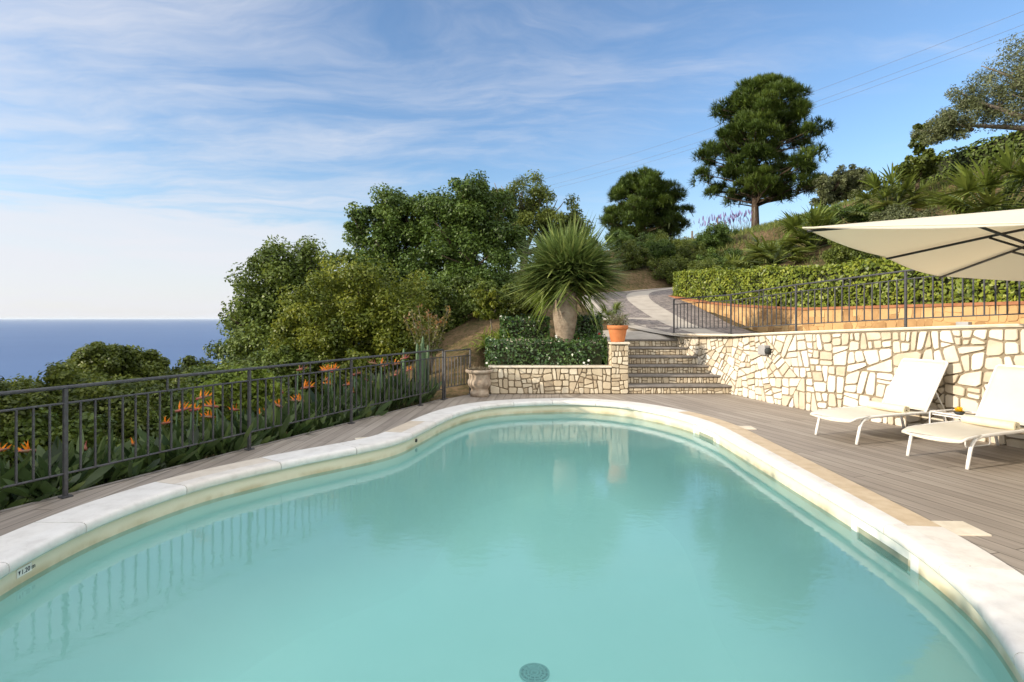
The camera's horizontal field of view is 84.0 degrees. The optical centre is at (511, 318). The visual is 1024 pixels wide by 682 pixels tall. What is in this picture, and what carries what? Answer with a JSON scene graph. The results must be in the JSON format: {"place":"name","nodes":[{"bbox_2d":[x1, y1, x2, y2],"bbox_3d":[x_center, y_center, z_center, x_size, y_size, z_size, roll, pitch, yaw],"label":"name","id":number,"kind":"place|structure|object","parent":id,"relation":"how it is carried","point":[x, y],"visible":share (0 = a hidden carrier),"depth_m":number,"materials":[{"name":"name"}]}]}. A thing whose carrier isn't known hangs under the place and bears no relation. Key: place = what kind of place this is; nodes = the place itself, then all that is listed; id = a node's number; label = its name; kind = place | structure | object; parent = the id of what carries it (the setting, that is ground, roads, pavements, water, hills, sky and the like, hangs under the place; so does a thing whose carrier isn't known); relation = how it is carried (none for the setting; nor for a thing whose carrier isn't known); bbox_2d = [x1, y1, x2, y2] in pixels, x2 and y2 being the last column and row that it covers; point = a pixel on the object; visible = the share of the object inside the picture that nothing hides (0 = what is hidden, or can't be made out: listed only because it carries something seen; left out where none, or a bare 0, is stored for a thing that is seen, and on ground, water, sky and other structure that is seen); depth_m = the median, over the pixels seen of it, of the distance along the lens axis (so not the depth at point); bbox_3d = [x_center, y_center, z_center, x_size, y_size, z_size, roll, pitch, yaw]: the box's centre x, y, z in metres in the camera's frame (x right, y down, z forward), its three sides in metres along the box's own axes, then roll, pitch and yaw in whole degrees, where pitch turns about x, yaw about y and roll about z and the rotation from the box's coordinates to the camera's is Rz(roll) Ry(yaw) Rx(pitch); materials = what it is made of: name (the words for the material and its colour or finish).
{"place":"outdoors","nodes":[
{"label":"outdoors","id":0,"kind":"place"},
{"bbox_2d":[0,319,263,384],"bbox_3d":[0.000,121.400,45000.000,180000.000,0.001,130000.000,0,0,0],"label":"sea","id":1,"kind":"structure","parent":0,"point":[31,347],"depth_m":3402.22,"materials":[{"name":"liquid"}]},
{"bbox_2d":[0,394,1023,574],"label":"deck","id":2,"kind":"structure","parent":0,"point":[930,480],"depth_m":5.64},
{"bbox_2d":[0,399,439,512],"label":"deck edge","id":3,"kind":"object","parent":2,"relation":"attached to","point":[79,491],"visible":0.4,"depth_m":5.33,"materials":[{"name":"wood"}]},
{"bbox_2d":[0,349,445,498],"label":"railing","id":4,"kind":"object","parent":2,"relation":"on","point":[65,472],"visible":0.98,"depth_m":5.42,"materials":[{"name":"metal"}]},
{"bbox_2d":[444,349,470,398],"bbox_3d":[-0.965,0.984,10.150,0.075,0.851,0.808,0,0,32],"label":"corner railing","id":5,"kind":"object","parent":2,"relation":"on","point":[445,357],"visible":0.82,"depth_m":10.07,"materials":[{"name":"metal"}]},
{"bbox_2d":[465,368,493,396],"bbox_3d":[-0.585,1.159,10.220,0.510,0.482,0.510,0,0,0],"label":"stone urn","id":6,"kind":"object","parent":2,"relation":"on","point":[479,383],"visible":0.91,"depth_m":10.06,"materials":[{"name":"stone"}]},
{"bbox_2d":[0,398,1023,681],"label":"swimming pool","id":7,"kind":"structure","parent":2,"relation":"in","point":[558,540],"depth_m":5.01,"materials":[{"name":"liquid"}]},
{"bbox_2d":[489,365,611,393],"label":"planter wall","id":8,"kind":"structure","parent":2,"relation":"on","point":[551,379],"depth_m":10.48,"materials":[{"name":"beige stone"}]},
{"bbox_2d":[484,333,607,367],"bbox_3d":[0.644,0.628,11.018,2.375,0.704,0.960,0,0,0],"label":"flowering hedge","id":9,"kind":"object","parent":8,"relation":"on","point":[503,351],"visible":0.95,"depth_m":10.79,"materials":[{"name":"green plant"}]},
{"bbox_2d":[507,339,600,343],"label":"soil","id":10,"kind":"structure","parent":8,"relation":"on","point":[551,342],"depth_m":11.54,"materials":[{"name":"soil"}]},
{"bbox_2d":[499,314,550,338],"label":"hedge","id":11,"kind":"object","parent":10,"relation":"on","point":[515,327],"visible":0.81,"depth_m":11.71,"materials":[{"name":"green plant"}]},
{"bbox_2d":[499,210,634,342],"bbox_3d":[1.064,-0.637,11.418,2.866,3.074,2.743,0,0,0],"label":"dragon palm","id":12,"kind":"object","parent":10,"relation":"on","point":[567,268],"visible":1,"depth_m":11.02,"materials":[{"name":"plant"}]},
{"bbox_2d":[574,312,603,338],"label":"red flower hedge","id":13,"kind":"object","parent":10,"relation":"on","point":[586,326],"visible":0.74,"depth_m":11.68,"materials":[{"name":"green plant"}]},
{"bbox_2d":[602,339,629,393],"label":"stair pillar","id":14,"kind":"structure","parent":2,"relation":"on","point":[618,356],"depth_m":10.48,"materials":[{"name":"beige stone"}]},
{"bbox_2d":[607,325,627,341],"bbox_3d":[1.990,0.289,10.720,0.400,0.312,0.400,0,0,0],"label":"terracotta pot","id":15,"kind":"object","parent":14,"relation":"on","point":[617,333],"visible":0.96,"depth_m":10.59,"materials":[{"name":"ceramic"}]},
{"bbox_2d":[625,339,731,393],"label":"stone stairs","id":16,"kind":"structure","parent":2,"relation":"on","point":[662,366],"depth_m":11.09,"materials":[{"name":"beige stone"}]},
{"bbox_2d":[668,324,1023,448],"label":"retaining wall","id":17,"kind":"structure","parent":2,"relation":"on","point":[815,370],"depth_m":7.94,"materials":[{"name":"beige stone"}]},
{"bbox_2d":[673,269,1023,333],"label":"wall railing","id":18,"kind":"object","parent":17,"relation":"on","point":[905,279],"depth_m":8.44,"materials":[{"name":"metal"}]},
{"bbox_2d":[810,358,948,444],"bbox_3d":[4.370,0.955,6.769,1.547,0.899,0.584,0,0,-18],"label":"sun lounger","id":19,"kind":"object","parent":2,"relation":"on","point":[914,383],"visible":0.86,"depth_m":6.83,"materials":[{"name":"beige"}]},
{"bbox_2d":[866,401,909,412],"bbox_3d":[4.491,1.063,6.809,0.105,0.091,0.480,0,0,-18],"label":"rolled towel","id":20,"kind":"object","parent":19,"relation":"on","point":[888,407],"visible":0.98,"depth_m":6.75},
{"bbox_2d":[802,209,1023,280],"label":"parasol","id":21,"kind":"object","parent":2,"relation":"on","point":[986,245],"visible":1,"depth_m":4.95,"materials":[{"name":"beige fabric"}]},
{"bbox_2d":[929,409,990,447],"bbox_3d":[5.000,1.224,6.360,0.397,0.345,0.397,0,0,-18],"label":"side table","id":22,"kind":"object","parent":2,"relation":"on","point":[953,415],"visible":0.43,"depth_m":6.37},
{"bbox_2d":[932,521,991,535],"bbox_3d":[2.960,1.396,3.780,0.250,0.012,0.250,0,0,2],"label":"cover plate","id":23,"kind":"object","parent":2,"relation":"on","point":[960,528],"visible":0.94,"depth_m":3.76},
{"bbox_2d":[901,364,1023,469],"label":"sun lounger","id":24,"kind":"object","parent":2,"relation":"on","point":[1003,397],"visible":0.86,"depth_m":5.91,"materials":[{"name":"beige"}]},
{"bbox_2d":[961,414,1019,429],"bbox_3d":[4.865,1.063,5.800,0.105,0.091,0.480,0,0,-20],"label":"rolled towel","id":25,"kind":"object","parent":24,"relation":"on","point":[990,422],"visible":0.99,"depth_m":5.75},
{"bbox_2d":[0,0,1023,318],"label":"sky","id":26,"kind":"structure","parent":0,"point":[148,148],"materials":[{"name":"blue"}]},
{"bbox_2d":[176,159,1023,465],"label":"ground","id":27,"kind":"structure","parent":0,"point":[456,337],"depth_m":14.68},
{"bbox_2d":[0,423,38,504],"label":"slope tree","id":28,"kind":"object","parent":27,"relation":"on","point":[5,432],"visible":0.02,"depth_m":7.21,"materials":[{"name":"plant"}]},
{"bbox_2d":[0,480,57,509],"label":"bird of paradise","id":29,"kind":"object","parent":27,"relation":"on","point":[18,501],"visible":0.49,"depth_m":4.32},
{"bbox_2d":[0,452,61,509],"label":"bird of paradise","id":30,"kind":"object","parent":27,"relation":"on","point":[53,460],"visible":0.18,"depth_m":4.61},
{"bbox_2d":[4,435,105,500],"bbox_3d":[-3.848,1.292,4.832,0.635,0.602,0.859,0,0,41],"label":"bird of paradise","id":31,"kind":"object","parent":27,"relation":"on","point":[42,455],"visible":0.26,"depth_m":4.88,"materials":[{"name":"plant"}]},
{"bbox_2d":[0,458,116,503],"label":"bird of paradise","id":32,"kind":"object","parent":27,"relation":"on","point":[27,491],"visible":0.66,"depth_m":4.56,"materials":[{"name":"plant"}]},
{"bbox_2d":[0,407,133,508],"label":"slope tree","id":33,"kind":"object","parent":27,"relation":"on","point":[25,431],"visible":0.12,"depth_m":7.05,"materials":[{"name":"green plant"}]},
{"bbox_2d":[24,430,133,487],"bbox_3d":[-3.939,1.313,5.206,0.903,0.587,0.768,0,0,-5],"label":"bird of paradise","id":34,"kind":"object","parent":27,"relation":"on","point":[102,445],"visible":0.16,"depth_m":5.21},
{"bbox_2d":[4,368,154,402],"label":"slope tree","id":35,"kind":"object","parent":27,"relation":"on","point":[145,383],"depth_m":10.88,"materials":[{"name":"green plant"}]},
{"bbox_2d":[23,458,144,495],"bbox_3d":[-3.767,1.378,4.891,0.750,0.319,0.819,0,0,35],"label":"bird of paradise","id":36,"kind":"object","parent":27,"relation":"on","point":[115,474],"visible":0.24,"depth_m":4.94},
{"bbox_2d":[0,360,169,445],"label":"slope tree","id":37,"kind":"object","parent":27,"relation":"on","point":[56,377],"visible":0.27,"depth_m":8.42,"materials":[{"name":"green plant"}]},
{"bbox_2d":[49,341,170,382],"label":"slope tree","id":38,"kind":"object","parent":27,"relation":"on","point":[116,359],"visible":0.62,"depth_m":11.81,"materials":[{"name":"green plant"}]},
{"bbox_2d":[74,444,173,481],"bbox_3d":[-3.493,1.347,5.231,0.731,0.339,0.618,0,0,18],"label":"bird of paradise","id":39,"kind":"object","parent":27,"relation":"on","point":[137,471],"visible":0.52,"depth_m":5.15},
{"bbox_2d":[101,436,166,481],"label":"bird of paradise","id":40,"kind":"object","parent":27,"relation":"on","point":[144,464],"visible":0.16,"depth_m":5.42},
{"bbox_2d":[113,379,191,471],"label":"slope tree","id":41,"kind":"object","parent":27,"relation":"on","point":[154,396],"visible":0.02,"depth_m":9.55,"materials":[{"name":"green plant"}]},
{"bbox_2d":[131,435,207,471],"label":"bird of paradise","id":42,"kind":"object","parent":27,"relation":"on","point":[181,458],"visible":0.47,"depth_m":5.50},
{"bbox_2d":[111,384,229,457],"bbox_3d":[-5.185,1.962,9.177,2.640,1.804,2.492,0,0,0],"label":"slope tree","id":43,"kind":"object","parent":27,"relation":"on","point":[154,424],"visible":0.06,"depth_m":8.81,"materials":[{"name":"green plant"}]},
{"bbox_2d":[133,391,219,465],"bbox_3d":[-3.506,1.182,6.075,0.731,0.859,0.618,0,0,-13],"label":"bird of paradise","id":44,"kind":"object","parent":27,"relation":"on","point":[142,434],"visible":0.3,"depth_m":5.96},
{"bbox_2d":[136,355,223,391],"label":"slope tree","id":45,"kind":"object","parent":27,"relation":"on","point":[188,361],"visible":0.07,"depth_m":12.40,"materials":[{"name":"green plant"}]},
{"bbox_2d":[149,424,240,462],"bbox_3d":[-3.204,1.299,5.696,0.859,0.489,0.634,0,0,-17],"label":"bird of paradise","id":46,"kind":"object","parent":27,"relation":"on","point":[204,448],"visible":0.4,"depth_m":5.70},
{"bbox_2d":[180,359,255,392],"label":"slope tree","id":47,"kind":"object","parent":27,"relation":"on","point":[190,381],"visible":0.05,"depth_m":10.52,"materials":[{"name":"plant"}]},
{"bbox_2d":[186,418,274,457],"bbox_3d":[-3.005,1.281,6.086,0.903,0.518,0.768,0,0,-27],"label":"bird of paradise","id":48,"kind":"object","parent":27,"relation":"on","point":[241,442],"visible":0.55,"depth_m":6.03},
{"bbox_2d":[180,363,287,423],"bbox_3d":[-3.727,1.265,7.784,1.400,1.293,0.833,0,0,-20],"label":"lime shrub","id":49,"kind":"object","parent":27,"relation":"on","point":[240,376],"visible":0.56,"depth_m":7.67,"materials":[{"name":"green plant"}]},
{"bbox_2d":[214,411,276,451],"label":"bird of paradise","id":50,"kind":"object","parent":27,"relation":"on","point":[262,426],"visible":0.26,"depth_m":6.43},
{"bbox_2d":[184,367,311,428],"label":"slope tree","id":51,"kind":"object","parent":27,"relation":"on","point":[291,390],"visible":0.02,"depth_m":9.41,"materials":[{"name":"plant"}]},
{"bbox_2d":[236,402,300,441],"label":"bird of paradise","id":52,"kind":"object","parent":27,"relation":"on","point":[280,432],"visible":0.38,"depth_m":6.71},
{"bbox_2d":[221,339,339,395],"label":"slope tree","id":53,"kind":"object","parent":27,"relation":"on","point":[273,357],"visible":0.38,"depth_m":12.97,"materials":[{"name":"plant"}]},
{"bbox_2d":[259,379,319,433],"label":"bird of paradise","id":54,"kind":"object","parent":27,"relation":"on","point":[305,411],"visible":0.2,"depth_m":7.41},
{"bbox_2d":[203,234,378,394],"bbox_3d":[-6.419,0.399,16.775,5.436,5.871,3.501,0,0,-13],"label":"broadleaf tree","id":55,"kind":"object","parent":27,"relation":"on","point":[248,324],"visible":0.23,"depth_m":16.28,"materials":[{"name":"green plant"}]},
{"bbox_2d":[255,365,327,432],"bbox_3d":[-3.040,1.138,7.755,0.903,1.011,0.768,0,0,-36],"label":"bird of paradise","id":56,"kind":"object","parent":27,"relation":"on","point":[305,399],"visible":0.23,"depth_m":7.79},
{"bbox_2d":[286,409,327,436],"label":"bird of paradise","id":57,"kind":"object","parent":27,"relation":"on","point":[305,426],"visible":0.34,"depth_m":7.00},
{"bbox_2d":[282,409,339,433],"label":"bird of paradise","id":58,"kind":"object","parent":27,"relation":"on","point":[322,424],"visible":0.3,"depth_m":7.30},
{"bbox_2d":[310,364,353,411],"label":"bird of paradise","id":59,"kind":"object","parent":27,"relation":"on","point":[325,401],"visible":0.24,"depth_m":8.08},
{"bbox_2d":[311,403,360,425],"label":"bird of paradise","id":60,"kind":"object","parent":27,"relation":"on","point":[334,418],"visible":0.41,"depth_m":7.67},
{"bbox_2d":[322,348,372,390],"bbox_3d":[-2.849,1.116,9.663,0.817,1.206,0.703,0,0,14],"label":"young shrub","id":61,"kind":"object","parent":27,"relation":"on","point":[356,362],"visible":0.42,"depth_m":9.61,"materials":[{"name":"green plant"}]},
{"bbox_2d":[325,397,379,423],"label":"bird of paradise","id":62,"kind":"object","parent":27,"relation":"on","point":[364,412],"visible":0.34,"depth_m":7.87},
{"bbox_2d":[266,253,439,394],"bbox_3d":[-3.883,0.220,14.073,4.275,3.520,2.797,0,0,0],"label":"yellow green tree","id":63,"kind":"object","parent":27,"relation":"on","point":[382,324],"visible":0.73,"depth_m":13.42,"materials":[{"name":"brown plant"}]},
{"bbox_2d":[329,394,391,418],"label":"bird of paradise","id":64,"kind":"object","parent":27,"relation":"on","point":[381,408],"visible":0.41,"depth_m":8.14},
{"bbox_2d":[346,379,396,416],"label":"bird of paradise","id":65,"kind":"object","parent":27,"relation":"on","point":[378,393],"visible":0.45,"depth_m":8.51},
{"bbox_2d":[328,182,453,300],"bbox_3d":[-3.654,-1.346,18.710,4.021,6.206,4.086,0,0,44],"label":"tall dark tree","id":66,"kind":"object","parent":27,"relation":"on","point":[393,228],"visible":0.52,"depth_m":18.42,"materials":[{"name":"green plant"}]},
{"bbox_2d":[383,378,423,411],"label":"bird of paradise","id":67,"kind":"object","parent":27,"relation":"on","point":[410,400],"visible":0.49,"depth_m":9.14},
{"bbox_2d":[402,337,428,385],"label":"column cactus","id":68,"kind":"object","parent":27,"relation":"on","point":[423,355],"depth_m":10.09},
{"bbox_2d":[403,303,453,374],"bbox_3d":[-1.742,0.431,11.923,1.055,1.522,1.108,0,0,0],"label":"red tipped shrub","id":69,"kind":"object","parent":27,"relation":"on","point":[430,342],"visible":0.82,"depth_m":11.76,"materials":[{"name":"grey plant"}]},
{"bbox_2d":[407,279,472,338],"bbox_3d":[-1.943,-0.046,15.803,1.793,2.034,2.127,0,0,-42],"label":"shade bush","id":70,"kind":"object","parent":27,"relation":"on","point":[454,314],"visible":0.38,"depth_m":15.46,"materials":[{"name":"green plant"}]},
{"bbox_2d":[413,169,530,316],"bbox_3d":[-1.240,-2.034,17.721,3.839,5.238,3.269,0,0,0],"label":"dense dark tree","id":71,"kind":"object","parent":27,"relation":"on","point":[473,231],"visible":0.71,"depth_m":17.42,"materials":[{"name":"green plant"}]},
{"bbox_2d":[451,274,500,319],"bbox_3d":[-0.693,-0.404,15.475,1.599,1.547,1.687,0,0,37],"label":"shade bush","id":72,"kind":"object","parent":27,"relation":"on","point":[459,287],"visible":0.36,"depth_m":15.15,"materials":[{"name":"green plant"}]},
{"bbox_2d":[469,282,512,329],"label":"sapling","id":73,"kind":"object","parent":27,"relation":"on","point":[487,305],"visible":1,"depth_m":13.11,"materials":[{"name":"green plant"}]},
{"bbox_2d":[490,277,549,316],"bbox_3d":[0.173,-0.522,14.596,1.660,1.167,1.326,0,0,25],"label":"shade bush","id":74,"kind":"object","parent":27,"relation":"on","point":[518,308],"visible":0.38,"depth_m":14.22,"materials":[{"name":"green plant"}]},
{"bbox_2d":[461,169,595,273],"bbox_3d":[0.481,-3.636,23.176,6.016,5.149,3.381,0,0,0],"label":"spreading olive tree","id":75,"kind":"object","parent":27,"relation":"on","point":[530,210],"visible":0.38,"depth_m":22.79,"materials":[{"name":"green plant"}]},
{"bbox_2d":[604,229,639,251],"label":"slope bush","id":76,"kind":"object","parent":27,"relation":"on","point":[618,234],"visible":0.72,"depth_m":29.02,"materials":[{"name":"green plant"}]},
{"bbox_2d":[613,238,653,270],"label":"slope bush","id":77,"kind":"object","parent":27,"relation":"on","point":[632,256],"visible":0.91,"depth_m":25.27,"materials":[{"name":"green plant"}]},
{"bbox_2d":[599,315,692,338],"bbox_3d":[3.010,0.506,13.460,2.580,1.188,2.880,0,0,0],"label":"landing","id":78,"kind":"object","parent":27,"relation":"on","point":[632,333],"visible":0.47,"depth_m":12.51,"materials":[{"name":"stone"}]},
{"bbox_2d":[597,164,695,243],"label":"round pine","id":79,"kind":"object","parent":27,"relation":"on","point":[648,205],"visible":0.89,"depth_m":34.88,"materials":[{"name":"green plant"}]},
{"bbox_2d":[636,231,677,262],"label":"slope bush","id":80,"kind":"object","parent":27,"relation":"on","point":[657,249],"visible":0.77,"depth_m":25.74,"materials":[{"name":"green plant"}]},
{"bbox_2d":[646,229,693,252],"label":"slope bush","id":81,"kind":"object","parent":27,"relation":"on","point":[661,235],"visible":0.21,"depth_m":27.42,"materials":[{"name":"green plant"}]},
{"bbox_2d":[646,252,694,283],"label":"slope bush","id":82,"kind":"object","parent":27,"relation":"on","point":[667,267],"visible":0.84,"depth_m":24.24,"materials":[{"name":"green plant"}]},
{"bbox_2d":[670,236,718,265],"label":"slope bush","id":83,"kind":"object","parent":27,"relation":"on","point":[692,254],"visible":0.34,"depth_m":25.01,"materials":[{"name":"green plant"}]},
{"bbox_2d":[674,257,722,284],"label":"slope bush","id":84,"kind":"object","parent":27,"relation":"on","point":[697,265],"visible":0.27,"depth_m":22.05,"materials":[{"name":"green plant"}]},
{"bbox_2d":[690,221,738,250],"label":"slope bush","id":85,"kind":"object","parent":27,"relation":"on","point":[719,236],"visible":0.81,"depth_m":26.04,"materials":[{"name":"green plant"}]},
{"bbox_2d":[433,155,1023,391],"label":"grass","id":86,"kind":"structure","parent":27,"relation":"on","point":[767,226],"depth_m":23.74,"materials":[{"name":"plant"}]},
{"bbox_2d":[710,247,755,269],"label":"slope bush","id":87,"kind":"object","parent":27,"relation":"on","point":[736,252],"visible":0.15,"depth_m":21.75,"materials":[{"name":"green plant"}]},
{"bbox_2d":[714,252,754,269],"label":"fan palm","id":88,"kind":"object","parent":27,"relation":"on","point":[730,259],"visible":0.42,"depth_m":20.36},
{"bbox_2d":[688,71,835,225],"bbox_3d":[14.039,-9.295,32.114,8.247,9.292,7.856,0,0,0],"label":"pine tree","id":89,"kind":"object","parent":27,"relation":"on","point":[762,125],"visible":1,"depth_m":30.67,"materials":[{"name":"green plant"}]},
{"bbox_2d":[728,231,821,266],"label":"fan palm","id":90,"kind":"object","parent":27,"relation":"on","point":[764,249],"visible":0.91,"depth_m":18.93,"materials":[{"name":"plant"}]},
{"bbox_2d":[762,201,850,253],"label":"fan palm","id":91,"kind":"object","parent":27,"relation":"on","point":[818,216],"visible":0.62,"depth_m":19.05,"materials":[{"name":"plant"}]},
{"bbox_2d":[797,204,846,238],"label":"slope bush","id":92,"kind":"object","parent":27,"relation":"on","point":[838,216],"visible":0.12,"depth_m":20.22,"materials":[{"name":"green plant"}]},
{"bbox_2d":[809,164,871,207],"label":"bushy tree","id":93,"kind":"object","parent":27,"relation":"on","point":[834,187],"visible":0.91,"depth_m":28.97,"materials":[{"name":"green plant"}]},
{"bbox_2d":[670,296,1023,332],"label":"garden wall","id":94,"kind":"structure","parent":27,"relation":"on","point":[989,309],"depth_m":10.55,"materials":[{"name":"stone"}]},
{"bbox_2d":[672,255,1023,307],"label":"clipped hedge","id":95,"kind":"object","parent":94,"relation":"on","point":[705,282],"visible":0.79,"depth_m":11.44,"materials":[{"name":"green plant"}]},
{"bbox_2d":[822,239,879,264],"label":"slope bush","id":96,"kind":"object","parent":27,"relation":"on","point":[836,252],"visible":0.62,"depth_m":15.95,"materials":[{"name":"green plant"}]},
{"bbox_2d":[840,196,903,223],"bbox_3d":[12.926,-3.793,20.904,2.061,1.530,1.885,0,0,0],"label":"slope bush","id":97,"kind":"object","parent":27,"relation":"on","point":[859,218],"visible":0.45,"depth_m":20.63,"materials":[{"name":"green plant"}]},
{"bbox_2d":[844,161,941,218],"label":"fan palm","id":98,"kind":"object","parent":27,"relation":"on","point":[874,182],"visible":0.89,"depth_m":19.45,"materials":[{"name":"plant"}]},
{"bbox_2d":[866,204,943,221],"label":"slope bush","id":99,"kind":"object","parent":27,"relation":"on","point":[901,212],"visible":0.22,"depth_m":17.18,"materials":[{"name":"green plant"}]},
{"bbox_2d":[893,123,943,199],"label":"young tree","id":100,"kind":"object","parent":27,"relation":"on","point":[925,160],"visible":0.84,"depth_m":19.85,"materials":[{"name":"green plant"}]},
{"bbox_2d":[897,131,1023,187],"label":"hill hedge","id":101,"kind":"object","parent":27,"relation":"on","point":[975,152],"visible":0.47,"depth_m":20.20,"materials":[{"name":"green plant"}]},
{"bbox_2d":[909,32,1023,145],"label":"olive tree","id":102,"kind":"object","parent":27,"relation":"on","point":[947,123],"visible":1,"depth_m":16.74,"materials":[{"name":"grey plant"}]},
{"bbox_2d":[917,141,1023,214],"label":"fan palm","id":103,"kind":"object","parent":27,"relation":"on","point":[986,186],"visible":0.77,"depth_m":14.86,"materials":[{"name":"plant"}]},
{"bbox_2d":[590,301,630,321],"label":"potted plant","id":104,"kind":"object","parent":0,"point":[614,306],"visible":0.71,"depth_m":13.50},
{"bbox_2d":[595,287,756,333],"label":"road","id":105,"kind":"structure","parent":0,"point":[663,299],"depth_m":15.16,"materials":[{"name":"concrete"}]},
{"bbox_2d":[582,287,733,336],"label":"road kerb","id":106,"kind":"structure","parent":105,"relation":"on","point":[633,325],"depth_m":13.27,"materials":[{"name":"concrete"}]},
{"bbox_2d":[626,288,724,333],"bbox_3d":[6.502,-0.819,14.118,7.264,2.374,20.613,0,0,12],"label":"road band","id":107,"kind":"object","parent":105,"relation":"on","point":[643,302],"visible":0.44,"depth_m":15.44,"materials":[{"name":"concrete"}]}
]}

